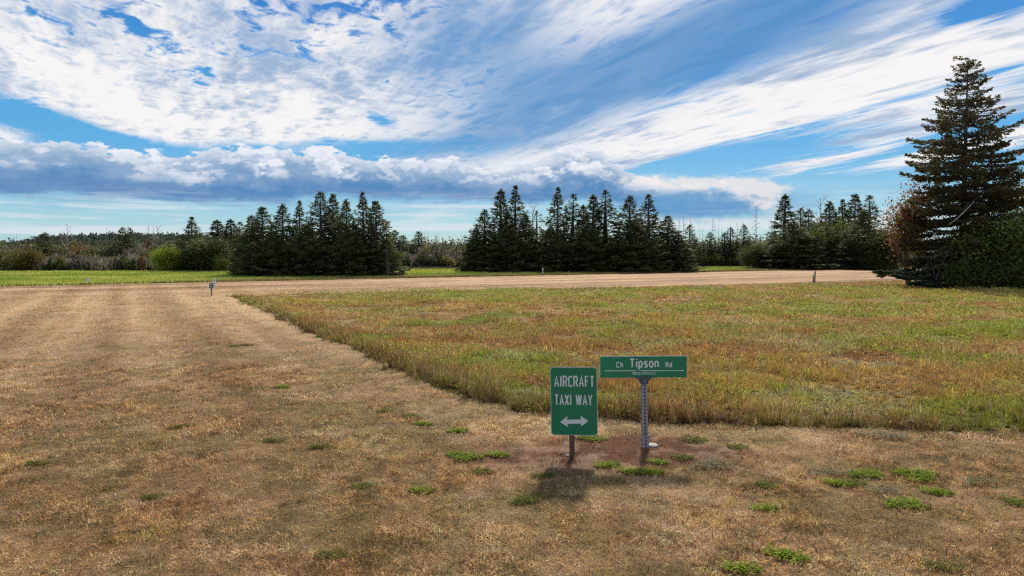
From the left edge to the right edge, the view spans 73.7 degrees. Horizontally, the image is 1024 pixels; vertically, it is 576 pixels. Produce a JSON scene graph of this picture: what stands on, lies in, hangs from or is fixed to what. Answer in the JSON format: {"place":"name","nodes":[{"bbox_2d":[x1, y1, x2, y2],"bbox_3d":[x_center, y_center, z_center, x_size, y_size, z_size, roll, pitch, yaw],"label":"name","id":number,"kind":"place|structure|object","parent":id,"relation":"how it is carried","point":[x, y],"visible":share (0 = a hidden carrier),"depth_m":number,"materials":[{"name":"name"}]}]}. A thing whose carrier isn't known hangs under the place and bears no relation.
{"place":"outdoors","nodes":[
{"label":"outdoors","id":0,"kind":"place"},
{"bbox_2d":[0,265,911,286],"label":"field grass","id":1,"kind":"structure","parent":0,"point":[39,277],"depth_m":61.98,"materials":[{"name":"green plant"}]},
{"bbox_2d":[0,267,1023,575],"bbox_3d":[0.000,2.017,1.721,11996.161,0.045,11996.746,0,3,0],"label":"ground","id":2,"kind":"structure","parent":0,"point":[660,281],"depth_m":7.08,"materials":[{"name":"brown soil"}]},
{"bbox_2d":[0,243,50,270],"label":"autumn shrub","id":3,"kind":"object","parent":2,"relation":"on","point":[24,259],"visible":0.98,"depth_m":80.60,"materials":[{"name":"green plant"}]},
{"bbox_2d":[33,232,62,256],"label":"spruce tree","id":4,"kind":"object","parent":2,"relation":"on","point":[44,237],"visible":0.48,"depth_m":86.56,"materials":[{"name":"green plant"}]},
{"bbox_2d":[105,227,135,257],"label":"spruce tree","id":5,"kind":"object","parent":2,"relation":"on","point":[119,237],"visible":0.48,"depth_m":87.61,"materials":[{"name":"green plant"}]},
{"bbox_2d":[0,238,244,270],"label":"woodland","id":6,"kind":"object","parent":2,"relation":"on","point":[77,256],"visible":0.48,"depth_m":83.55,"materials":[{"name":"green plant"}]},
{"bbox_2d":[121,227,139,253],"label":"spruce tree","id":7,"kind":"object","parent":2,"relation":"on","point":[132,232],"visible":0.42,"depth_m":88.73,"materials":[{"name":"green plant"}]},
{"bbox_2d":[137,491,174,499],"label":"weed clump","id":8,"kind":"object","parent":2,"relation":"on","point":[148,496],"visible":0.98,"depth_m":5.87,"materials":[{"name":"green plant"}]},
{"bbox_2d":[147,244,186,270],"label":"round bush","id":9,"kind":"object","parent":2,"relation":"on","point":[163,257],"visible":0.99,"depth_m":78.83,"materials":[{"name":"green plant"}]},
{"bbox_2d":[170,216,208,269],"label":"spruce tree","id":10,"kind":"object","parent":2,"relation":"on","point":[191,224],"visible":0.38,"depth_m":83.45,"materials":[{"name":"green plant"}]},
{"bbox_2d":[173,236,224,270],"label":"broadleaf tree","id":11,"kind":"object","parent":2,"relation":"on","point":[184,249],"visible":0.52,"depth_m":80.13,"materials":[{"name":"green plant"}]},
{"bbox_2d":[176,232,238,270],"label":"broadleaf tree","id":12,"kind":"object","parent":2,"relation":"on","point":[215,247],"visible":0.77,"depth_m":79.38,"materials":[{"name":"green plant"}]},
{"bbox_2d":[200,219,228,243],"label":"spruce tree","id":13,"kind":"object","parent":2,"relation":"on","point":[218,230],"visible":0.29,"depth_m":87.55,"materials":[{"name":"green plant"}]},
{"bbox_2d":[208,251,229,271],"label":"yellow green shrub","id":14,"kind":"object","parent":2,"relation":"on","point":[221,263],"visible":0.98,"depth_m":78.68,"materials":[{"name":"green plant"}]},
{"bbox_2d":[218,219,238,248],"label":"spruce tree","id":15,"kind":"object","parent":2,"relation":"on","point":[230,228],"visible":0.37,"depth_m":87.54,"materials":[{"name":"green plant"}]},
{"bbox_2d":[229,222,244,263],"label":"spruce tree","id":16,"kind":"object","parent":2,"relation":"on","point":[236,233],"visible":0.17,"depth_m":85.40,"materials":[{"name":"green plant"}]},
{"bbox_2d":[227,215,266,275],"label":"spruce tree","id":17,"kind":"object","parent":2,"relation":"on","point":[251,217],"visible":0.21,"depth_m":65.23,"materials":[{"name":"green plant"}]},
{"bbox_2d":[226,242,271,276],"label":"spruce tree","id":18,"kind":"object","parent":2,"relation":"on","point":[239,271],"visible":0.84,"depth_m":60.94,"materials":[{"name":"green plant"}]},
{"bbox_2d":[227,206,280,273],"bbox_3d":[-23.873,-4.293,64.917,6.109,6.928,6.638,1,3,10],"label":"spruce tree","id":19,"kind":"object","parent":2,"relation":"on","point":[253,227],"visible":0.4,"depth_m":64.29,"materials":[{"name":"green plant"}]},
{"bbox_2d":[244,230,297,276],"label":"spruce tree","id":20,"kind":"object","parent":2,"relation":"on","point":[273,260],"visible":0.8,"depth_m":61.40,"materials":[{"name":"green plant"}]},
{"bbox_2d":[262,203,305,275],"bbox_3d":[-21.623,-4.435,63.788,5.892,7.063,5.459,0,3,-1],"label":"spruce tree","id":21,"kind":"object","parent":2,"relation":"on","point":[282,220],"visible":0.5,"depth_m":63.45,"materials":[{"name":"green plant"}]},
{"bbox_2d":[284,200,306,264],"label":"spruce tree","id":22,"kind":"object","parent":2,"relation":"on","point":[298,208],"visible":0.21,"depth_m":65.02,"materials":[{"name":"green plant"}]},
{"bbox_2d":[276,223,343,276],"bbox_3d":[-18.538,-3.305,62.522,6.498,5.204,5.750,1,3,18],"label":"spruce tree","id":23,"kind":"object","parent":2,"relation":"on","point":[304,254],"visible":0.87,"depth_m":61.73,"materials":[{"name":"green plant"}]},
{"bbox_2d":[297,189,343,270],"bbox_3d":[-18.271,-5.108,65.086,5.813,8.538,6.293,1,3,18],"label":"spruce tree","id":24,"kind":"object","parent":2,"relation":"on","point":[320,222],"visible":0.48,"depth_m":64.42,"materials":[{"name":"green plant"}]},
{"bbox_2d":[318,193,350,264],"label":"spruce tree","id":25,"kind":"object","parent":2,"relation":"on","point":[332,199],"visible":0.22,"depth_m":65.96,"materials":[{"name":"green plant"}]},
{"bbox_2d":[314,548,356,558],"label":"weed clump","id":26,"kind":"object","parent":2,"relation":"on","point":[329,552],"visible":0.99,"depth_m":4.73,"materials":[{"name":"green plant"}]},
{"bbox_2d":[324,199,369,269],"bbox_3d":[-15.599,-4.697,64.530,4.913,7.543,5.302,1,3,11],"label":"spruce tree","id":27,"kind":"object","parent":2,"relation":"on","point":[341,223],"visible":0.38,"depth_m":63.93,"materials":[{"name":"green plant"}]},
{"bbox_2d":[320,227,380,276],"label":"spruce tree","id":28,"kind":"object","parent":2,"relation":"on","point":[335,260],"visible":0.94,"depth_m":61.70,"materials":[{"name":"green plant"}]},
{"bbox_2d":[340,191,391,271],"bbox_3d":[-14.016,-5.093,64.878,5.326,8.265,5.596,2,4,38],"label":"spruce tree","id":29,"kind":"object","parent":2,"relation":"on","point":[363,207],"visible":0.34,"depth_m":64.55,"materials":[{"name":"green plant"}]},
{"bbox_2d":[343,201,410,275],"bbox_3d":[-12.643,-4.475,64.066,6.336,7.429,5.831,1,3,15],"label":"spruce tree","id":30,"kind":"object","parent":2,"relation":"on","point":[374,228],"visible":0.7,"depth_m":63.41,"materials":[{"name":"green plant"}]},
{"bbox_2d":[367,237,406,276],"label":"spruce tree","id":31,"kind":"object","parent":2,"relation":"on","point":[387,266],"visible":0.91,"depth_m":62.32,"materials":[{"name":"green plant"}]},
{"bbox_2d":[409,231,424,264],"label":"spruce tree","id":32,"kind":"object","parent":2,"relation":"on","point":[415,240],"visible":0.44,"depth_m":111.48,"materials":[{"name":"green plant"}]},
{"bbox_2d":[407,484,435,492],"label":"weed clump","id":33,"kind":"object","parent":2,"relation":"on","point":[428,489],"visible":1,"depth_m":6.00,"materials":[{"name":"green plant"}]},
{"bbox_2d":[378,236,475,266],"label":"woodland","id":34,"kind":"object","parent":2,"relation":"on","point":[445,253],"visible":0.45,"depth_m":106.99,"materials":[{"name":"green plant"}]},
{"bbox_2d":[445,449,485,460],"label":"weed clump","id":35,"kind":"object","parent":2,"relation":"on","point":[468,457],"visible":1,"depth_m":7.01,"materials":[{"name":"green plant"}]},
{"bbox_2d":[2,239,937,256],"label":"distant forest","id":36,"kind":"object","parent":2,"relation":"on","point":[97,245],"depth_m":200.81,"materials":[{"name":"green plant"}]},
{"bbox_2d":[454,227,490,271],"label":"spruce tree","id":37,"kind":"object","parent":2,"relation":"on","point":[472,262],"visible":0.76,"depth_m":76.82,"materials":[{"name":"green plant"}]},
{"bbox_2d":[458,209,507,270],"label":"spruce tree","id":38,"kind":"object","parent":2,"relation":"on","point":[485,232],"visible":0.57,"depth_m":77.13,"materials":[{"name":"green plant"}]},
{"bbox_2d":[482,189,515,271],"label":"spruce tree","id":39,"kind":"object","parent":2,"relation":"on","point":[500,197],"visible":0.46,"depth_m":78.38,"materials":[{"name":"green plant"}]},
{"bbox_2d":[475,224,539,272],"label":"spruce tree","id":40,"kind":"object","parent":2,"relation":"on","point":[510,247],"visible":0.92,"depth_m":75.24,"materials":[{"name":"green plant"}]},
{"bbox_2d":[487,185,535,258],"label":"spruce tree","id":41,"kind":"object","parent":2,"relation":"on","point":[512,202],"visible":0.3,"depth_m":79.36,"materials":[{"name":"green plant"}]},
{"bbox_2d":[498,213,544,271],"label":"spruce tree","id":42,"kind":"object","parent":2,"relation":"on","point":[531,234],"visible":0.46,"depth_m":77.27,"materials":[{"name":"green plant"}]},
{"bbox_2d":[508,492,548,504],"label":"weed clump","id":43,"kind":"object","parent":2,"relation":"on","point":[528,499],"visible":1,"depth_m":5.80,"materials":[{"name":"green plant"}]},
{"bbox_2d":[521,228,579,271],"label":"spruce tree","id":44,"kind":"object","parent":2,"relation":"on","point":[552,241],"visible":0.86,"depth_m":75.39,"materials":[{"name":"green plant"}]},
{"bbox_2d":[532,187,582,269],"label":"spruce tree","id":45,"kind":"object","parent":2,"relation":"on","point":[557,218],"visible":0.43,"depth_m":78.33,"materials":[{"name":"green plant"}]},
{"bbox_2d":[554,194,588,258],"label":"spruce tree","id":46,"kind":"object","parent":2,"relation":"on","point":[572,212],"visible":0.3,"depth_m":79.50,"materials":[{"name":"green plant"}]},
{"bbox_2d":[550,367,597,457],"bbox_3d":[0.633,1.367,6.941,0.474,1.146,0.034,-1,4,7],"label":"taxiway sign","id":47,"kind":"object","parent":2,"relation":"on","point":[573,399],"visible":0.99,"depth_m":6.92,"materials":[{"name":"green metal"}]},
{"bbox_2d":[553,224,623,272],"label":"spruce tree","id":48,"kind":"object","parent":2,"relation":"on","point":[585,256],"visible":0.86,"depth_m":75.34,"materials":[{"name":"green plant"}]},
{"bbox_2d":[575,194,612,267],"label":"spruce tree","id":49,"kind":"object","parent":2,"relation":"on","point":[593,209],"visible":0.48,"depth_m":78.41,"materials":[{"name":"green plant"}]},
{"bbox_2d":[583,189,621,260],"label":"spruce tree","id":50,"kind":"object","parent":2,"relation":"on","point":[606,206],"visible":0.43,"depth_m":79.32,"materials":[{"name":"green plant"}]},
{"bbox_2d":[593,460,621,466],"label":"weed clump","id":51,"kind":"object","parent":2,"relation":"on","point":[609,462],"visible":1,"depth_m":6.73,"materials":[{"name":"green plant"}]},
{"bbox_2d":[226,280,1023,431],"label":"tall meadow grass","id":52,"kind":"structure","parent":2,"relation":"on","point":[975,388],"depth_m":15.10,"materials":[{"name":"green plant"}]},
{"bbox_2d":[615,465,643,474],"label":"weed clump","id":53,"kind":"object","parent":2,"relation":"on","point":[630,470],"visible":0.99,"depth_m":6.54,"materials":[{"name":"green plant"}]},
{"bbox_2d":[600,193,659,270],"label":"spruce tree","id":54,"kind":"object","parent":2,"relation":"on","point":[629,210],"visible":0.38,"depth_m":78.24,"materials":[{"name":"green plant"}]},
{"bbox_2d":[601,219,674,272],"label":"spruce tree","id":55,"kind":"object","parent":2,"relation":"on","point":[630,252],"visible":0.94,"depth_m":75.28,"materials":[{"name":"green plant"}]},
{"bbox_2d":[600,356,686,448],"bbox_3d":[1.408,1.303,7.332,0.936,1.157,0.072,0,3,-1],"label":"road name sign","id":56,"kind":"object","parent":2,"relation":"on","point":[643,370],"visible":1,"depth_m":7.31,"materials":[{"name":"metal"}]},
{"bbox_2d":[631,466,665,474],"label":"weed clump","id":57,"kind":"object","parent":2,"relation":"on","point":[648,471],"visible":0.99,"depth_m":6.51,"materials":[{"name":"green plant"}]},
{"bbox_2d":[633,193,678,270],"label":"spruce tree","id":58,"kind":"object","parent":2,"relation":"on","point":[652,225],"visible":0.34,"depth_m":79.33,"materials":[{"name":"green plant"}]},
{"bbox_2d":[648,215,697,271],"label":"spruce tree","id":59,"kind":"object","parent":2,"relation":"on","point":[671,235],"visible":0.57,"depth_m":78.04,"materials":[{"name":"green plant"}]},
{"bbox_2d":[657,233,705,271],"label":"spruce tree","id":60,"kind":"object","parent":2,"relation":"on","point":[687,266],"visible":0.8,"depth_m":77.22,"materials":[{"name":"green plant"}]},
{"bbox_2d":[682,224,700,259],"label":"spruce tree","id":61,"kind":"object","parent":2,"relation":"on","point":[695,241],"visible":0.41,"depth_m":113.54,"materials":[{"name":"green plant"}]},
{"bbox_2d":[694,232,723,265],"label":"spruce tree","id":62,"kind":"object","parent":2,"relation":"on","point":[710,242],"visible":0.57,"depth_m":113.61,"materials":[{"name":"green plant"}]},
{"bbox_2d":[693,457,750,470],"bbox_3d":[2.025,1.732,6.688,0.416,0.040,0.525,-2,4,-39],"label":"weed clump","id":63,"kind":"object","parent":2,"relation":"on","point":[720,464],"visible":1,"depth_m":6.71,"materials":[{"name":"green plant"}]},
{"bbox_2d":[716,232,736,265],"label":"spruce tree","id":64,"kind":"object","parent":2,"relation":"on","point":[724,242],"visible":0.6,"depth_m":113.53,"materials":[{"name":"green plant"}]},
{"bbox_2d":[719,227,739,265],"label":"spruce tree","id":65,"kind":"object","parent":2,"relation":"on","point":[730,242],"visible":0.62,"depth_m":113.36,"materials":[{"name":"green plant"}]},
{"bbox_2d":[729,224,752,256],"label":"spruce tree","id":66,"kind":"object","parent":2,"relation":"on","point":[744,237],"visible":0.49,"depth_m":113.61,"materials":[{"name":"green plant"}]},
{"bbox_2d":[718,558,765,573],"bbox_3d":[1.530,1.853,4.537,0.322,0.031,0.223,0,3,6],"label":"weed clump","id":67,"kind":"object","parent":2,"relation":"on","point":[742,569],"visible":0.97,"depth_m":4.53,"materials":[{"name":"green plant"}]},
{"bbox_2d":[730,241,769,268],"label":"broadleaf tree","id":68,"kind":"object","parent":2,"relation":"on","point":[750,256],"visible":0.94,"depth_m":92.27,"materials":[{"name":"green plant"}]},
{"bbox_2d":[747,502,779,510],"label":"weed clump","id":69,"kind":"object","parent":2,"relation":"on","point":[766,507],"visible":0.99,"depth_m":5.61,"materials":[{"name":"green plant"}]},
{"bbox_2d":[747,234,799,267],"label":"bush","id":70,"kind":"object","parent":2,"relation":"on","point":[773,236],"visible":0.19,"depth_m":94.67,"materials":[{"name":"green plant"}]},
{"bbox_2d":[763,194,807,262],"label":"spruce tree","id":71,"kind":"object","parent":2,"relation":"on","point":[783,207],"visible":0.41,"depth_m":103.23,"materials":[{"name":"green plant"}]},
{"bbox_2d":[760,542,810,563],"bbox_3d":[1.894,1.840,4.729,0.358,0.034,0.248,2,3,29],"label":"weed clump","id":72,"kind":"object","parent":2,"relation":"on","point":[799,557],"visible":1,"depth_m":4.72,"materials":[{"name":"green plant"}]},
{"bbox_2d":[663,230,917,265],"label":"woodland","id":73,"kind":"object","parent":2,"relation":"on","point":[713,259],"visible":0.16,"depth_m":112.10,"materials":[{"name":"green plant"}]},
{"bbox_2d":[754,221,839,269],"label":"spruce tree","id":74,"kind":"object","parent":2,"relation":"on","point":[783,254],"visible":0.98,"depth_m":89.78,"materials":[{"name":"green plant"}]},
{"bbox_2d":[794,207,816,263],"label":"spruce tree","id":75,"kind":"object","parent":2,"relation":"on","point":[800,214],"visible":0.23,"depth_m":111.44,"materials":[{"name":"green plant"}]},
{"bbox_2d":[799,208,815,233],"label":"spruce tree","id":76,"kind":"object","parent":2,"relation":"on","point":[810,217],"visible":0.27,"depth_m":111.28,"materials":[{"name":"green plant"}]},
{"bbox_2d":[785,224,832,267],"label":"broadleaf tree","id":77,"kind":"object","parent":2,"relation":"on","point":[816,234],"visible":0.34,"depth_m":91.31,"materials":[{"name":"green plant"}]},
{"bbox_2d":[798,201,843,265],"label":"spruce tree","id":78,"kind":"object","parent":2,"relation":"on","point":[830,214],"visible":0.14,"depth_m":105.26,"materials":[{"name":"green plant"}]},
{"bbox_2d":[796,213,856,267],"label":"broadleaf tree","id":79,"kind":"object","parent":2,"relation":"on","point":[835,238],"visible":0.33,"depth_m":93.58,"materials":[{"name":"green plant"}]},
{"bbox_2d":[804,463,851,476],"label":"weed clump","id":80,"kind":"object","parent":2,"relation":"on","point":[829,470],"visible":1,"depth_m":6.53,"materials":[{"name":"green plant"}]},
{"bbox_2d":[819,476,855,486],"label":"weed clump","id":81,"kind":"object","parent":2,"relation":"on","point":[837,482],"visible":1,"depth_m":6.22,"materials":[{"name":"green plant"}]},
{"bbox_2d":[830,199,859,231],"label":"spruce tree","id":82,"kind":"object","parent":2,"relation":"on","point":[840,209],"visible":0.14,"depth_m":105.33,"materials":[{"name":"green plant"}]},
{"bbox_2d":[831,210,859,262],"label":"broadleaf tree","id":83,"kind":"object","parent":2,"relation":"on","point":[842,225],"visible":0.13,"depth_m":94.89,"materials":[{"name":"green plant"}]},
{"bbox_2d":[835,193,872,266],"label":"spruce tree","id":84,"kind":"object","parent":2,"relation":"on","point":[854,207],"visible":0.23,"depth_m":103.24,"materials":[{"name":"green plant"}]},
{"bbox_2d":[824,209,902,269],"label":"spruce tree","id":85,"kind":"object","parent":2,"relation":"on","point":[844,259],"visible":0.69,"depth_m":89.42,"materials":[{"name":"green plant"}]},
{"bbox_2d":[847,467,884,478],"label":"weed clump","id":86,"kind":"object","parent":2,"relation":"on","point":[873,474],"visible":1,"depth_m":6.47,"materials":[{"name":"green plant"}]},
{"bbox_2d":[854,195,888,266],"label":"spruce tree","id":87,"kind":"object","parent":2,"relation":"on","point":[872,208],"visible":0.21,"depth_m":103.30,"materials":[{"name":"green plant"}]},
{"bbox_2d":[846,224,915,269],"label":"broadleaf tree","id":88,"kind":"object","parent":2,"relation":"on","point":[875,245],"visible":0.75,"depth_m":85.13,"materials":[{"name":"green plant"}]},
{"bbox_2d":[865,482,919,494],"bbox_3d":[3.324,1.780,6.024,0.340,0.032,0.430,-2,4,-39],"label":"weed clump","id":89,"kind":"object","parent":2,"relation":"on","point":[891,490],"visible":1,"depth_m":6.04,"materials":[{"name":"green plant"}]},
{"bbox_2d":[859,427,927,440],"bbox_3d":[4.307,1.675,7.806,0.530,0.050,0.668,-1,3,-27],"label":"weed clump","id":90,"kind":"object","parent":2,"relation":"on","point":[891,433],"visible":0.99,"depth_m":7.85,"materials":[{"name":"green plant"}]},
{"bbox_2d":[883,495,928,509],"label":"weed clump","id":91,"kind":"object","parent":2,"relation":"on","point":[906,499],"visible":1,"depth_m":5.68,"materials":[{"name":"green plant"}]},
{"bbox_2d":[868,166,944,284],"bbox_3d":[26.387,-4.127,45.348,5.169,8.004,3.676,-2,3,-33],"label":"russet tree","id":92,"kind":"object","parent":2,"relation":"on","point":[898,220],"visible":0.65,"depth_m":45.14,"materials":[{"name":"brown plant"}]},
{"bbox_2d":[889,466,938,479],"bbox_3d":[3.824,1.753,6.463,0.446,0.033,0.310,1,3,17],"label":"weed clump","id":93,"kind":"object","parent":2,"relation":"on","point":[922,472],"visible":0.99,"depth_m":6.48,"materials":[{"name":"green plant"}]},
{"bbox_2d":[917,484,957,495],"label":"weed clump","id":94,"kind":"object","parent":2,"relation":"on","point":[940,491],"visible":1,"depth_m":5.99,"materials":[{"name":"green plant"}]},
{"bbox_2d":[871,56,1023,288],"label":"spruce tree","id":95,"kind":"object","parent":2,"relation":"on","point":[952,146],"visible":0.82,"depth_m":42.71,"materials":[{"name":"green plant"}]},
{"bbox_2d":[918,558,977,571],"bbox_3d":[2.918,1.859,4.571,0.338,0.021,0.178,0,3,6],"label":"weed clump","id":96,"kind":"object","parent":2,"relation":"on","point":[941,566],"visible":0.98,"depth_m":4.57,"materials":[{"name":"green plant"}]},
{"bbox_2d":[929,255,1007,288],"bbox_3d":[27.612,-0.954,41.043,4.515,2.146,2.708,0,3,0],"label":"undergrowth shrub","id":97,"kind":"object","parent":2,"relation":"on","point":[953,273],"visible":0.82,"depth_m":40.69,"materials":[{"name":"green plant"}]},
{"bbox_2d":[936,196,1023,287],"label":"broadleaf tree","id":98,"kind":"object","parent":2,"relation":"on","point":[1000,250],"visible":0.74,"depth_m":40.83,"materials":[{"name":"green plant"}]},
{"bbox_2d":[959,473,1007,485],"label":"weed clump","id":99,"kind":"object","parent":2,"relation":"on","point":[971,480],"visible":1,"depth_m":6.26,"materials":[{"name":"green plant"}]},
{"bbox_2d":[946,169,1022,259],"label":"bare limbed tree","id":100,"kind":"object","parent":2,"relation":"on","point":[987,215],"visible":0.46,"depth_m":42.05,"materials":[{"name":"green plant"}]},
{"bbox_2d":[958,257,1023,288],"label":"undergrowth shrub","id":101,"kind":"object","parent":2,"relation":"on","point":[1001,276],"visible":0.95,"depth_m":40.11,"materials":[{"name":"green plant"}]},
{"bbox_2d":[993,134,1023,257],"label":"broadleaf tree","id":102,"kind":"object","parent":2,"relation":"on","point":[1019,185],"visible":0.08,"depth_m":43.34,"materials":[{"name":"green plant"}]},
{"bbox_2d":[998,495,1023,505],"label":"weed clump","id":103,"kind":"object","parent":2,"relation":"on","point":[1014,500],"visible":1,"depth_m":5.74,"materials":[{"name":"green plant"}]},
{"bbox_2d":[0,0,1023,244],"label":"sky","id":104,"kind":"structure","parent":0,"point":[138,115],"materials":[{"name":"blue"}]},
{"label":"hill","id":105,"kind":"structure","parent":0,"visible":0},
{"bbox_2d":[1,231,235,243],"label":"hill forest","id":106,"kind":"object","parent":105,"relation":"on","point":[101,237],"visible":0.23,"depth_m":403.42,"materials":[{"name":"green plant"}]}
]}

